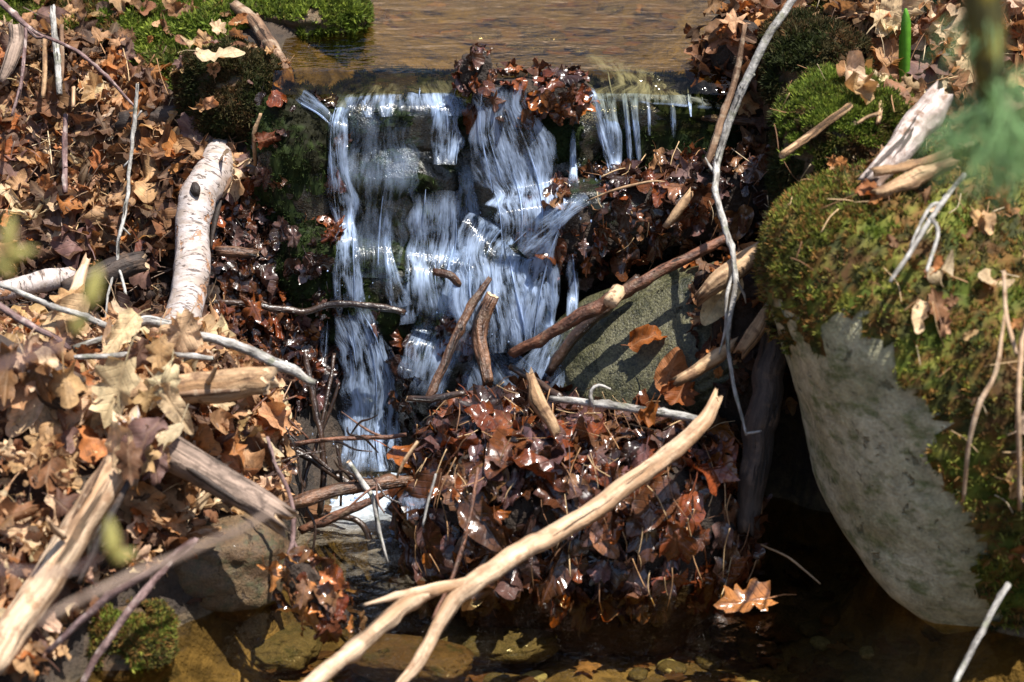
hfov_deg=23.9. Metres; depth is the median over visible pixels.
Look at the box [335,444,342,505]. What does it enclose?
twig
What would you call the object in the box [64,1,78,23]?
fallen leaf
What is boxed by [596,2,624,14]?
pebble
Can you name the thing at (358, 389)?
falling water
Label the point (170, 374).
fallen leaf
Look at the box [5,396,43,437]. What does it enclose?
fallen leaf
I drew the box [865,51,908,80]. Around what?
fallen leaf
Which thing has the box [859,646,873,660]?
pebble
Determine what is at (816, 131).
stick
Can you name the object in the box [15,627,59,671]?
fallen leaf
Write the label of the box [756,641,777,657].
pebble
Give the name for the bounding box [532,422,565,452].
fallen leaf
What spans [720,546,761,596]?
fallen leaf
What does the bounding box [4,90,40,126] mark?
fallen leaf
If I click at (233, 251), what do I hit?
stick
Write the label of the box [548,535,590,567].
fallen leaf
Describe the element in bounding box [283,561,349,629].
leaf drift
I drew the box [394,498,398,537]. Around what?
stick
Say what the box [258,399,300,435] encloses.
fallen leaf
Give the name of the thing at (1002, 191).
fallen leaf
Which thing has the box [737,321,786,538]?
log
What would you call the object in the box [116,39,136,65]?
fallen leaf
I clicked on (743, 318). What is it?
leaf drift
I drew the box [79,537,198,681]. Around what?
branch
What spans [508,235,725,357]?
stick
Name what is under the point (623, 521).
fallen leaf
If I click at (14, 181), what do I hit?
fallen leaf
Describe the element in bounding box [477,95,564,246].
falling water
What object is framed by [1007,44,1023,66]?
fallen leaf
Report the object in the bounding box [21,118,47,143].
fallen leaf
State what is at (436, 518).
fallen leaf
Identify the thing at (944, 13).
fallen leaf
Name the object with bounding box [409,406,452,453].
fallen leaf
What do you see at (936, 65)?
fallen leaf
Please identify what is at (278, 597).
fallen leaf
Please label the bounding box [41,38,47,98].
stick
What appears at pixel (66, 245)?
fallen leaf
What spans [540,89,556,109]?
fallen leaf
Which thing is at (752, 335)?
stick
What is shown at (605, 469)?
fallen leaf
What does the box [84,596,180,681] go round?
mossy rock
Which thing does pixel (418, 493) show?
fallen leaf
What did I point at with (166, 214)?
fallen leaf
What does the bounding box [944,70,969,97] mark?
fallen leaf
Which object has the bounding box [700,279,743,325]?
fallen leaf
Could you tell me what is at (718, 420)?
fallen leaf
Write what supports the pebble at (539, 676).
on the ground
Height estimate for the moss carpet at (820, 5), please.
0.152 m
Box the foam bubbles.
[330,475,400,550]
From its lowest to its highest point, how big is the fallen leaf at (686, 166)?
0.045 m
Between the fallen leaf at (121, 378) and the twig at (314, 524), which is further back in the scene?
the twig at (314, 524)
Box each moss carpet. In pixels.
[0,0,41,23]
[33,0,118,46]
[94,0,250,90]
[794,0,866,24]
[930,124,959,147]
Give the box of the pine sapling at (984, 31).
[881,0,1023,230]
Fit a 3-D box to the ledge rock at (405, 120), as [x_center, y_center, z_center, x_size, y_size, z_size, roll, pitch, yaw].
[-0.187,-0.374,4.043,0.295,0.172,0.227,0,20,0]
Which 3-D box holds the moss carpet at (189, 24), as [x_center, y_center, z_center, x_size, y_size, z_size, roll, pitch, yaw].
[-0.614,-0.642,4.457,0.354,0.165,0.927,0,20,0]
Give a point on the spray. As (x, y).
(468, 285)
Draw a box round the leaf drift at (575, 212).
[532,200,606,270]
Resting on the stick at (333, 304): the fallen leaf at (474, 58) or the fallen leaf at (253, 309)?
the fallen leaf at (253, 309)
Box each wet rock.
[245,79,352,227]
[272,212,361,324]
[319,235,451,356]
[334,144,472,288]
[354,357,410,439]
[391,331,516,430]
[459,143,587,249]
[459,231,559,365]
[565,173,646,246]
[601,167,705,270]
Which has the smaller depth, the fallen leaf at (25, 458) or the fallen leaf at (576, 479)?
the fallen leaf at (25, 458)
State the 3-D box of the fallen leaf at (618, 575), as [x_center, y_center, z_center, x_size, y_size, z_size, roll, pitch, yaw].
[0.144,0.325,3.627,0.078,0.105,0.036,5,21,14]
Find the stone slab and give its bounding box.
[546,261,738,413]
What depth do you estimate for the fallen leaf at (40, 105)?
4.09 m
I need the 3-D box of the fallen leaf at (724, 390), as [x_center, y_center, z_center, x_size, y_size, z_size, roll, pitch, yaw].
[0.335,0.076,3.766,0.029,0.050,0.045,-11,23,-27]
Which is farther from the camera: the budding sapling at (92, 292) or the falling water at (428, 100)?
the falling water at (428, 100)
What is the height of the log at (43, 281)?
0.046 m
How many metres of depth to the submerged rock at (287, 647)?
3.64 m
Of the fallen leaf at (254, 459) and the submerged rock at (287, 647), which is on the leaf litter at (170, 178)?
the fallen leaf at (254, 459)
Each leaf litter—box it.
[0,0,1023,681]
[192,42,778,642]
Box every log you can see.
[0,267,75,300]
[0,334,87,415]
[0,433,159,675]
[61,251,149,290]
[78,364,279,411]
[113,105,177,131]
[161,138,233,319]
[166,436,300,537]
[283,473,413,508]
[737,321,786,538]
[857,83,952,185]
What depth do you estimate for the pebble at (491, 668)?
3.68 m
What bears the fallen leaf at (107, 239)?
on the leaf litter at (170, 178)
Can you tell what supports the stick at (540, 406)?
on the fallen leaf at (565, 427)
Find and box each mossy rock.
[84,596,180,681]
[168,35,296,143]
[244,0,375,47]
[750,4,878,123]
[763,61,927,215]
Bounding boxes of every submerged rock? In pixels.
[251,621,321,670]
[338,633,474,681]
[421,615,560,664]
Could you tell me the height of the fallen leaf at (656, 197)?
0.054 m
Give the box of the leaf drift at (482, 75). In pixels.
[460,53,492,92]
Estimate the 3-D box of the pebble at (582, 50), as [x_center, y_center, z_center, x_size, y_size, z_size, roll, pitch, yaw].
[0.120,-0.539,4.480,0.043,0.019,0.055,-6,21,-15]
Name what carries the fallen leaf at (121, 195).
on the leaf litter at (170, 178)
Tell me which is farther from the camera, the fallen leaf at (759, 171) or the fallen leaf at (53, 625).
the fallen leaf at (759, 171)
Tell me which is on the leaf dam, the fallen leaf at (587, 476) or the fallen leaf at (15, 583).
the fallen leaf at (587, 476)
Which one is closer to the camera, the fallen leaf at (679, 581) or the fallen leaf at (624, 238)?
the fallen leaf at (679, 581)
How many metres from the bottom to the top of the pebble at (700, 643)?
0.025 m
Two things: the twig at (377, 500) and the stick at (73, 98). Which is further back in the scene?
the stick at (73, 98)
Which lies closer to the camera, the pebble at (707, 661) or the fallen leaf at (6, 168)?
the pebble at (707, 661)
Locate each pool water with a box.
[282,0,715,69]
[305,472,405,559]
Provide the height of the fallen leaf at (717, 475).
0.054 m
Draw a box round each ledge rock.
[330,62,471,152]
[466,73,612,166]
[598,68,746,173]
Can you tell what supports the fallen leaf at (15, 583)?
on the leaf litter at (170, 178)
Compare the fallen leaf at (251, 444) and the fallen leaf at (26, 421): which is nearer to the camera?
the fallen leaf at (26, 421)
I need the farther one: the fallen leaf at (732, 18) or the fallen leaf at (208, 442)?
the fallen leaf at (732, 18)
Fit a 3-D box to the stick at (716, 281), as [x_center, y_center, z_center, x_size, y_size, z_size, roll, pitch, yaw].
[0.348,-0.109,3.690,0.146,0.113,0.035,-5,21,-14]
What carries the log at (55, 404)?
on the leaf litter at (170, 178)
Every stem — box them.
[962,314,1004,501]
[1002,270,1017,354]
[1016,327,1023,510]
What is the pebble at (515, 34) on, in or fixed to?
on the ground
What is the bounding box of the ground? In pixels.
[0,0,1023,681]
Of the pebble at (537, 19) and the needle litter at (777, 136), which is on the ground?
the pebble at (537, 19)
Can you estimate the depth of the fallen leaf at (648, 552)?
3.60 m
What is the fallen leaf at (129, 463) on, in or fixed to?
on the log at (35, 597)
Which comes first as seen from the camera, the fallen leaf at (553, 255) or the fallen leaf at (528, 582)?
the fallen leaf at (528, 582)
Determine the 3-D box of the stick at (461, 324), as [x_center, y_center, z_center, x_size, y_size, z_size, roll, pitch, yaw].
[-0.087,-0.004,3.825,0.021,0.173,0.160,15,25,36]
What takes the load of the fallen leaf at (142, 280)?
on the ground
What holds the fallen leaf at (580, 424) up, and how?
on the leaf dam
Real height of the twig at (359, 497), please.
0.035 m
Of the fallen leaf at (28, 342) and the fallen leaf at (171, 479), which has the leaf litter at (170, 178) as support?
the fallen leaf at (171, 479)
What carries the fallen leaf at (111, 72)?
on the leaf litter at (170, 178)
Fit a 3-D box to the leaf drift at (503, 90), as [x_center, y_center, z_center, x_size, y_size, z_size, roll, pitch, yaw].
[0.038,-0.398,3.912,0.181,0.057,0.063,0,20,0]
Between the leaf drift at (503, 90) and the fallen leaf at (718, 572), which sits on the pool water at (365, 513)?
the fallen leaf at (718, 572)
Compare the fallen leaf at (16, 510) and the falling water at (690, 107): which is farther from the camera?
the falling water at (690, 107)
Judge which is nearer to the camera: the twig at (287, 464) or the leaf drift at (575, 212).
the twig at (287, 464)
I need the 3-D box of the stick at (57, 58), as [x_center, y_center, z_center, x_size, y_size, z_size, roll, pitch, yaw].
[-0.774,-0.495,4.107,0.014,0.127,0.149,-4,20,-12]
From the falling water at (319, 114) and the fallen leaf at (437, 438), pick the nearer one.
the fallen leaf at (437, 438)
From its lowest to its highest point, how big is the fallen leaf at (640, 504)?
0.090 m
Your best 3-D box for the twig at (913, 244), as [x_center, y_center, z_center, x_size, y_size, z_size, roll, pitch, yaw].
[0.575,-0.152,3.272,0.044,0.111,0.196,13,24,32]
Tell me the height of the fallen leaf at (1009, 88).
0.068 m
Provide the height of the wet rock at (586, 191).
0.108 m
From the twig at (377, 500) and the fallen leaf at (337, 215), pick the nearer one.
the twig at (377, 500)
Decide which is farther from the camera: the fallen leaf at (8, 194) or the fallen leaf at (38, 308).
the fallen leaf at (8, 194)
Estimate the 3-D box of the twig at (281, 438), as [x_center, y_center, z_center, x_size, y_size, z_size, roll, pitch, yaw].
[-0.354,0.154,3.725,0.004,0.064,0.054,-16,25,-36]
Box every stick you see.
[0,22,23,84]
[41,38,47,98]
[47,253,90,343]
[49,4,61,95]
[59,24,63,83]
[61,113,67,193]
[71,86,74,107]
[74,352,213,360]
[209,299,405,315]
[214,246,258,257]
[262,395,308,438]
[281,411,406,446]
[297,490,388,534]
[303,350,373,561]
[346,459,388,563]
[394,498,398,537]
[405,390,465,402]
[425,276,491,395]
[431,467,478,619]
[432,268,461,286]
[471,292,498,386]
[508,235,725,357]
[509,364,563,396]
[526,367,560,440]
[544,274,639,376]
[548,384,696,420]
[662,187,692,228]
[668,336,738,387]
[692,242,757,307]
[701,114,760,125]
[702,23,746,167]
[733,303,768,359]
[779,100,882,158]
[952,582,1011,681]
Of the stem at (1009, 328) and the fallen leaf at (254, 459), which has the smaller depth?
the stem at (1009, 328)
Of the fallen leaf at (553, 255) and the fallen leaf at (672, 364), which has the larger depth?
the fallen leaf at (553, 255)
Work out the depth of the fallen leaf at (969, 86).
3.85 m
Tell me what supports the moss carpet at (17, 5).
on the ground
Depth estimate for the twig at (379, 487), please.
3.67 m
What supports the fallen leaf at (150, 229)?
on the leaf litter at (170, 178)
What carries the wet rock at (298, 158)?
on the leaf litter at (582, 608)
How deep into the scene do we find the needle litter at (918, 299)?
3.36 m
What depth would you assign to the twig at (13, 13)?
3.97 m
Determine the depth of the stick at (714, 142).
3.87 m
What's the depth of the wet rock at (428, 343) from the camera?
3.98 m
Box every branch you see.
[0,282,133,345]
[0,302,72,349]
[34,508,276,626]
[45,538,194,653]
[72,315,316,385]
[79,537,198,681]
[281,439,349,482]
[301,387,722,681]
[705,0,796,435]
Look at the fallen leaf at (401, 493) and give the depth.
3.72 m
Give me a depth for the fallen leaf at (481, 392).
3.79 m
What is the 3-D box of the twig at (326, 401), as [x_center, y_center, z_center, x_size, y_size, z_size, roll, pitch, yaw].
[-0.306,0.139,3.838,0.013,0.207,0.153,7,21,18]
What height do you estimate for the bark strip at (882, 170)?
0.027 m
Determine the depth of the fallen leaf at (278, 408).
3.73 m
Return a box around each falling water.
[303,104,325,118]
[329,103,362,300]
[339,312,397,470]
[363,87,454,114]
[378,204,381,260]
[384,222,392,304]
[403,190,458,319]
[415,337,451,392]
[432,95,459,158]
[447,246,453,269]
[454,226,547,344]
[468,347,535,386]
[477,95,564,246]
[513,201,577,247]
[520,224,560,335]
[546,260,556,328]
[568,254,576,309]
[570,147,576,177]
[588,83,608,167]
[589,55,713,104]
[596,89,604,106]
[600,78,619,165]
[622,89,630,151]
[629,92,638,155]
[688,92,691,116]
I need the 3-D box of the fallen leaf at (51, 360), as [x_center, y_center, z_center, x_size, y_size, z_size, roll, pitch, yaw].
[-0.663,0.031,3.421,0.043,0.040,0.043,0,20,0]
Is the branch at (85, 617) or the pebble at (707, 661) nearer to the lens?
the branch at (85, 617)
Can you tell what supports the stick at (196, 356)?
on the leaf litter at (170, 178)
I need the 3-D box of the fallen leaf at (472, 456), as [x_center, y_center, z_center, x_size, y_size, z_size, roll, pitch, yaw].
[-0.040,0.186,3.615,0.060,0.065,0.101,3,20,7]
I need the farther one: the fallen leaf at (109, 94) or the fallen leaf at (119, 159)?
the fallen leaf at (109, 94)
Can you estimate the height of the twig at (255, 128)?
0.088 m
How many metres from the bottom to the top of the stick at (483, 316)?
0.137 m
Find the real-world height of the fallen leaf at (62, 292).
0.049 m
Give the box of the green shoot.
[898,8,910,82]
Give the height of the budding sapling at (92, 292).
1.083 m
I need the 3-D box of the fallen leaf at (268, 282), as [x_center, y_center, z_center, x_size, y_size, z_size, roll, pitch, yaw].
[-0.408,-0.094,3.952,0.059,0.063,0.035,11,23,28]
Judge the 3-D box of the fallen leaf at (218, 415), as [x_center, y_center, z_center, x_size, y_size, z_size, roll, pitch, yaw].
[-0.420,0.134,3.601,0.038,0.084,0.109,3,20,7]
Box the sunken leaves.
[187,0,940,681]
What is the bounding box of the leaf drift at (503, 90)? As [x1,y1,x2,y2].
[484,76,590,112]
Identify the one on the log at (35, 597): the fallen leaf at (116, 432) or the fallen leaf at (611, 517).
the fallen leaf at (116, 432)
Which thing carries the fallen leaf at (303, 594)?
on the leaf litter at (582, 608)
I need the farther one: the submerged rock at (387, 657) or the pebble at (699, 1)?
the pebble at (699, 1)
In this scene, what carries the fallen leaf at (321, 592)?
on the leaf litter at (582, 608)
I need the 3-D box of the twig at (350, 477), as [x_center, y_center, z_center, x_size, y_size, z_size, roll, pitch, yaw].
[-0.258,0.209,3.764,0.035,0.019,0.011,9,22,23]
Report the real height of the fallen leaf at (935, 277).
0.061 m
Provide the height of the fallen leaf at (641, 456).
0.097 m
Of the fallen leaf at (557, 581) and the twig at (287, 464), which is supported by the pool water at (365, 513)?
the fallen leaf at (557, 581)
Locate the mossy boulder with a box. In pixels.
[749,144,1023,636]
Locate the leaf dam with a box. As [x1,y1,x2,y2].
[428,412,736,656]
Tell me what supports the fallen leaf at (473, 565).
on the leaf litter at (582, 608)
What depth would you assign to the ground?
3.89 m
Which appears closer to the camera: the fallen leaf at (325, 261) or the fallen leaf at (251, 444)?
the fallen leaf at (251, 444)
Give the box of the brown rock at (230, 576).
[174,505,289,621]
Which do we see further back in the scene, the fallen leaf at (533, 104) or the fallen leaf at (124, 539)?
the fallen leaf at (533, 104)
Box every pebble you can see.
[309,660,324,672]
[340,665,350,670]
[373,3,384,20]
[396,22,431,26]
[430,23,443,26]
[452,27,501,39]
[482,666,500,672]
[482,672,510,681]
[490,26,522,42]
[505,39,548,56]
[509,14,548,27]
[516,24,550,37]
[521,670,546,681]
[526,29,565,45]
[563,43,589,55]
[564,13,619,35]
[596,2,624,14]
[623,32,640,39]
[628,667,647,681]
[640,3,673,19]
[656,659,674,672]
[657,659,687,675]
[659,5,692,20]
[666,0,682,4]
[679,635,710,650]
[680,650,694,660]
[692,0,703,5]
[695,653,721,670]
[700,628,709,635]
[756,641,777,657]
[809,636,830,651]
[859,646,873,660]
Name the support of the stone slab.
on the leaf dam
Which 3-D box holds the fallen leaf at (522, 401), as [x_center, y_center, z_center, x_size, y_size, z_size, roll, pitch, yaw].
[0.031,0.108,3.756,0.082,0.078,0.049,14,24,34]
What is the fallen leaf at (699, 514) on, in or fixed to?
on the leaf litter at (582, 608)
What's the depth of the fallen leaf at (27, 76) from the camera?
4.13 m
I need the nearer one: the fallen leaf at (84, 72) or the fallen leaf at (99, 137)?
the fallen leaf at (99, 137)
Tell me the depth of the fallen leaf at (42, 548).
3.35 m
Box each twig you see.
[0,0,133,115]
[105,82,141,316]
[249,388,275,415]
[252,113,261,165]
[262,450,325,467]
[272,456,298,475]
[277,426,290,447]
[283,395,296,401]
[283,431,336,475]
[285,426,306,490]
[301,353,335,492]
[305,507,316,556]
[320,439,371,451]
[333,458,356,494]
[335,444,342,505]
[335,468,353,480]
[335,484,380,515]
[346,427,378,452]
[349,415,377,435]
[367,473,401,503]
[376,479,384,512]
[395,441,418,478]
[422,473,436,527]
[761,544,820,584]
[888,173,966,282]
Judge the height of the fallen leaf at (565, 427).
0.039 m
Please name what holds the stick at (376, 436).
on the leaf litter at (582, 608)
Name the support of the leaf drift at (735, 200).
on the wet rock at (586, 191)
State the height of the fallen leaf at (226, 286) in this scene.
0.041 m
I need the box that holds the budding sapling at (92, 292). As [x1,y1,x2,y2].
[0,214,135,573]
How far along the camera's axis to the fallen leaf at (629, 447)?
3.62 m
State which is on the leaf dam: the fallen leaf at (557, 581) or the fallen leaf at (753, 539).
the fallen leaf at (753, 539)
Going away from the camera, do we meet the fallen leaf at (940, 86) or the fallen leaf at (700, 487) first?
the fallen leaf at (700, 487)
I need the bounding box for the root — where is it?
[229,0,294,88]
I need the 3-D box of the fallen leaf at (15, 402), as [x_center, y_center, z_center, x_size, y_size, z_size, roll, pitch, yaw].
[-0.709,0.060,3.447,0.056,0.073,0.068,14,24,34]
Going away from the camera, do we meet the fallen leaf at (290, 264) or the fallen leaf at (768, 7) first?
the fallen leaf at (290, 264)
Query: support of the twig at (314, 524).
on the leaf drift at (309, 570)
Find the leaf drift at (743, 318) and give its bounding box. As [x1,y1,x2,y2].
[712,271,765,438]
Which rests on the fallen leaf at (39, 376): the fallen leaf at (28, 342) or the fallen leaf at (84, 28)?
the fallen leaf at (28, 342)
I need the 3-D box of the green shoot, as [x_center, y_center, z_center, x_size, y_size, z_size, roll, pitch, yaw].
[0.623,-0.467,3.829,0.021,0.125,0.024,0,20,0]
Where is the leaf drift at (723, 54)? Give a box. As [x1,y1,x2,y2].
[710,14,760,69]
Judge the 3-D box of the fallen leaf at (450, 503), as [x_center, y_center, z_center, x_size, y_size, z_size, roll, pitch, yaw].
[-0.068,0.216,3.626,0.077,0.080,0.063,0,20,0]
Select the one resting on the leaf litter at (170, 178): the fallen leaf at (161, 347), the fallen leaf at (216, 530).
the fallen leaf at (216, 530)
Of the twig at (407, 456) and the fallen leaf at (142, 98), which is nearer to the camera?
the twig at (407, 456)
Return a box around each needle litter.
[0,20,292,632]
[407,378,762,616]
[556,141,750,271]
[754,64,926,206]
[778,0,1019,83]
[788,148,1023,539]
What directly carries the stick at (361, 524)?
on the pool water at (365, 513)
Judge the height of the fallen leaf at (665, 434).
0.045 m
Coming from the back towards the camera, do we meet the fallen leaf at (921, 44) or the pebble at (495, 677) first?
the fallen leaf at (921, 44)
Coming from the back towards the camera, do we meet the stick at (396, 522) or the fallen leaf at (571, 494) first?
the stick at (396, 522)
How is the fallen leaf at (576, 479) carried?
on the leaf litter at (582, 608)
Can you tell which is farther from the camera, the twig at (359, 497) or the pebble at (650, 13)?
the pebble at (650, 13)
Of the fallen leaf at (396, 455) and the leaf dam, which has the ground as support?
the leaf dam
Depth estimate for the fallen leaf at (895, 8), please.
3.87 m
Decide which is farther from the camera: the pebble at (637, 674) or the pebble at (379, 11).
the pebble at (379, 11)
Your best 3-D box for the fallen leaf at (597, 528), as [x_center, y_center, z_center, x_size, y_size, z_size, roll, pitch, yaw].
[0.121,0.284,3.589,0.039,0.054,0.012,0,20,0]
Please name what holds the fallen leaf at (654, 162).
on the leaf drift at (735, 200)
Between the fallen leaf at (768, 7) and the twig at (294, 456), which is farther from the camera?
the fallen leaf at (768, 7)
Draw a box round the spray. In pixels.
[327,139,613,466]
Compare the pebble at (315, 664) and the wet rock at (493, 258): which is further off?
the wet rock at (493, 258)
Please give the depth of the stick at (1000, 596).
3.25 m
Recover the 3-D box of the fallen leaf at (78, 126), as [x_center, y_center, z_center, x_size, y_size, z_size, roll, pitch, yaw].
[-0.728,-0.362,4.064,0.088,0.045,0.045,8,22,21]
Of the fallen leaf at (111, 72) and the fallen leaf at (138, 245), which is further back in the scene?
the fallen leaf at (111, 72)
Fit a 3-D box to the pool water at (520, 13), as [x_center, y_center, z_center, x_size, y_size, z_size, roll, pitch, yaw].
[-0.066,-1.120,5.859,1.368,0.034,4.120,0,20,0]
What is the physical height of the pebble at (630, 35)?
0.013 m
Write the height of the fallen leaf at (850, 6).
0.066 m
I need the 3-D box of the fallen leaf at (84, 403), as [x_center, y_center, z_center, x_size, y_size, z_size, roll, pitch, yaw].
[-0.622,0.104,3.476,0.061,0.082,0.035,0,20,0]
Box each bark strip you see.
[868,151,945,176]
[869,157,959,198]
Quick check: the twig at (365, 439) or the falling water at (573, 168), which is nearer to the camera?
the twig at (365, 439)
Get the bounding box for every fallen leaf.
[0,129,49,149]
[0,161,33,202]
[0,182,21,214]
[0,222,37,243]
[0,337,19,406]
[0,381,36,410]
[0,439,36,470]
[0,495,45,524]
[0,519,51,547]
[1,573,21,601]
[4,66,30,106]
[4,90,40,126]
[4,169,29,196]
[4,203,43,219]
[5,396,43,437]
[6,401,57,433]
[8,303,48,317]
[13,636,48,679]
[15,147,38,167]
[15,230,42,269]
[15,328,40,371]
[15,441,48,473]
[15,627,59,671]
[18,84,62,119]
[18,339,52,402]
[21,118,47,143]
[21,211,59,242]
[23,5,79,27]
[27,449,70,491]
[29,180,71,215]
[31,74,70,109]
[32,523,86,578]
[33,346,58,374]
[35,609,61,636]
[37,486,80,522]
[38,213,90,265]
[39,293,85,341]
[39,422,61,445]
[39,427,62,471]
[40,327,74,367]
[42,186,74,234]
[44,341,87,407]
[49,284,84,301]
[50,219,95,268]
[56,194,83,214]
[59,579,84,602]
[61,393,94,429]
[61,426,82,453]
[61,437,82,478]
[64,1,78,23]
[64,11,97,43]
[67,170,99,191]
[68,113,96,136]
[71,72,110,110]
[72,230,109,255]
[75,180,100,215]
[77,154,93,186]
[78,425,106,462]
[79,68,87,74]
[81,195,118,227]
[88,143,114,187]
[89,331,140,428]
[90,412,99,429]
[94,95,117,148]
[95,223,142,248]
[96,286,122,315]
[99,127,151,168]
[99,173,136,214]
[102,527,128,555]
[103,85,114,106]
[103,143,144,181]
[103,307,150,352]
[104,406,132,475]
[106,44,117,79]
[108,231,137,254]
[114,433,142,485]
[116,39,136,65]
[121,411,170,474]
[124,334,151,368]
[124,481,168,521]
[125,222,159,286]
[126,82,148,123]
[126,511,162,543]
[129,211,163,245]
[129,247,160,289]
[130,385,161,412]
[132,147,159,202]
[139,445,161,475]
[140,123,170,170]
[142,443,168,485]
[143,88,164,117]
[143,350,180,409]
[144,365,193,434]
[145,322,175,369]
[148,478,189,512]
[150,207,176,241]
[151,512,192,536]
[153,526,197,558]
[156,403,188,454]
[158,301,202,359]
[161,472,189,513]
[162,129,182,158]
[176,526,224,542]
[177,46,244,61]
[177,112,212,140]
[177,133,215,168]
[182,423,221,455]
[194,314,222,336]
[210,406,247,452]
[216,275,233,297]
[219,149,252,201]
[223,434,251,476]
[230,263,252,291]
[235,418,263,440]
[236,416,264,475]
[240,290,262,322]
[245,426,273,468]
[248,265,278,301]
[249,253,276,278]
[251,166,270,191]
[253,130,281,149]
[255,471,283,489]
[257,401,290,440]
[257,555,285,591]
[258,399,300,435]
[266,90,286,106]
[268,580,295,614]
[271,215,288,243]
[280,326,300,360]
[282,248,300,280]
[283,225,301,247]
[284,532,313,582]
[293,575,313,608]
[303,321,321,340]
[310,248,334,276]
[313,566,336,612]
[313,613,341,644]
[316,206,344,228]
[316,611,346,637]
[318,338,336,366]
[326,556,343,593]
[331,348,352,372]
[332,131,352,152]
[334,592,348,616]
[374,440,430,473]
[387,467,411,539]
[387,526,418,613]
[388,494,451,575]
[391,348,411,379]
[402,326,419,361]
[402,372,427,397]
[405,450,457,527]
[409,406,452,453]
[410,537,446,606]
[416,410,458,439]
[416,484,450,572]
[423,421,457,470]
[424,429,476,456]
[439,435,481,449]
[441,463,487,513]
[444,521,463,567]
[447,478,506,552]
[454,376,509,430]
[461,103,481,139]
[463,432,502,493]
[464,438,510,505]
[464,516,527,569]
[466,51,484,70]
[467,394,499,441]
[474,575,520,611]
[481,409,536,437]
[481,500,510,529]
[484,414,532,478]
[495,561,525,599]
[499,447,567,492]
[500,468,524,509]
[506,385,545,422]
[508,416,566,466]
[509,498,546,569]
[517,555,539,577]
[521,553,544,594]
[527,90,552,113]
[529,419,590,449]
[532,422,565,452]
[533,477,571,513]
[535,234,564,264]
[537,541,580,605]
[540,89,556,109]
[541,190,565,211]
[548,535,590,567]
[549,238,566,265]
[553,446,583,499]
[557,64,583,85]
[559,463,592,540]
[563,473,592,507]
[570,416,594,427]
[571,557,599,596]
[572,416,631,450]
[573,443,608,474]
[575,446,600,493]
[580,516,605,546]
[586,413,608,447]
[586,558,610,583]
[588,544,632,593]
[589,458,624,490]
[590,528,619,558]
[595,476,621,547]
[610,244,639,281]
[611,195,638,233]
[613,551,650,614]
[618,228,636,253]
[618,439,639,466]
[619,509,644,538]
[622,430,649,496]
[624,424,692,454]
[625,484,662,564]
[626,463,686,536]
[627,324,666,352]
[637,394,657,427]
[639,189,663,221]
[646,562,676,626]
[647,228,671,262]
[648,147,664,169]
[650,565,696,592]
[652,171,669,207]
[653,470,705,556]
[654,347,687,399]
[654,512,697,563]
[659,178,695,202]
[660,360,698,405]
[670,155,706,182]
[683,450,739,495]
[683,470,709,503]
[686,204,709,224]
[689,183,714,216]
[695,414,733,443]
[696,527,711,553]
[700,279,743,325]
[703,18,728,44]
[703,451,736,484]
[705,27,736,53]
[710,507,749,558]
[710,516,732,555]
[713,378,740,407]
[713,412,726,423]
[713,550,727,596]
[713,577,796,612]
[717,8,749,32]
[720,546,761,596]
[726,39,755,60]
[731,192,753,240]
[738,92,759,116]
[738,146,768,182]
[738,505,767,557]
[753,190,770,215]
[757,0,778,19]
[823,0,856,20]
[836,50,878,86]
[845,70,877,104]
[855,178,876,195]
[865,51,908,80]
[866,0,923,36]
[868,36,899,81]
[884,51,941,84]
[895,28,918,45]
[909,48,953,74]
[911,22,944,50]
[912,298,929,333]
[917,0,956,49]
[924,0,949,18]
[924,75,950,93]
[927,250,953,287]
[928,288,950,330]
[931,3,963,45]
[936,311,952,340]
[942,44,964,70]
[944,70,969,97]
[954,33,972,84]
[965,71,980,114]
[978,268,1014,291]
[981,209,995,234]
[986,180,1012,207]
[997,465,1023,498]
[1005,3,1016,43]
[1005,85,1023,110]
[1006,43,1023,87]
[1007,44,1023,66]
[1008,38,1022,50]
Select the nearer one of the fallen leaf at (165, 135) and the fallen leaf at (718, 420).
the fallen leaf at (718, 420)
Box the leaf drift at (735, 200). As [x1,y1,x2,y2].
[594,160,765,255]
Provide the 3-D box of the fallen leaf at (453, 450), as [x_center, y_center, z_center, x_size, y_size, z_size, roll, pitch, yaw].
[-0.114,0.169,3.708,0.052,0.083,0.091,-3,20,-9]
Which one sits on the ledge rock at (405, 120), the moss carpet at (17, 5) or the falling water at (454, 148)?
the falling water at (454, 148)
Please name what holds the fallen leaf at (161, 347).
on the log at (216, 386)
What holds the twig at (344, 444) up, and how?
on the leaf litter at (582, 608)
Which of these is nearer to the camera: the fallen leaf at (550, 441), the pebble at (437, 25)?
the fallen leaf at (550, 441)
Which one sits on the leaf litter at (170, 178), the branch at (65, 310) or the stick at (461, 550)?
the branch at (65, 310)
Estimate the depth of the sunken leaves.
3.77 m
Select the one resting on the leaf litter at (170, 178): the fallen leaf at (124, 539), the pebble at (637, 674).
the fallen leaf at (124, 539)
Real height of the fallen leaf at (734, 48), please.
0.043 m
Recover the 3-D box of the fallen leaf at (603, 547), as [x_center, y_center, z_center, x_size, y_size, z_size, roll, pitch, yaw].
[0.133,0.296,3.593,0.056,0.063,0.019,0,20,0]
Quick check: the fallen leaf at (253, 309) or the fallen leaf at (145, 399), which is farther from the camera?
the fallen leaf at (253, 309)
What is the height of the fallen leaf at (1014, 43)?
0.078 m
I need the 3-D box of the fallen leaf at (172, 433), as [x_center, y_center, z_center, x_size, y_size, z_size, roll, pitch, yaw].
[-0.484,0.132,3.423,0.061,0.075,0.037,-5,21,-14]
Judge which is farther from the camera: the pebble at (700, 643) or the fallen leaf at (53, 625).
the pebble at (700, 643)
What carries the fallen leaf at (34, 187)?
on the leaf litter at (170, 178)

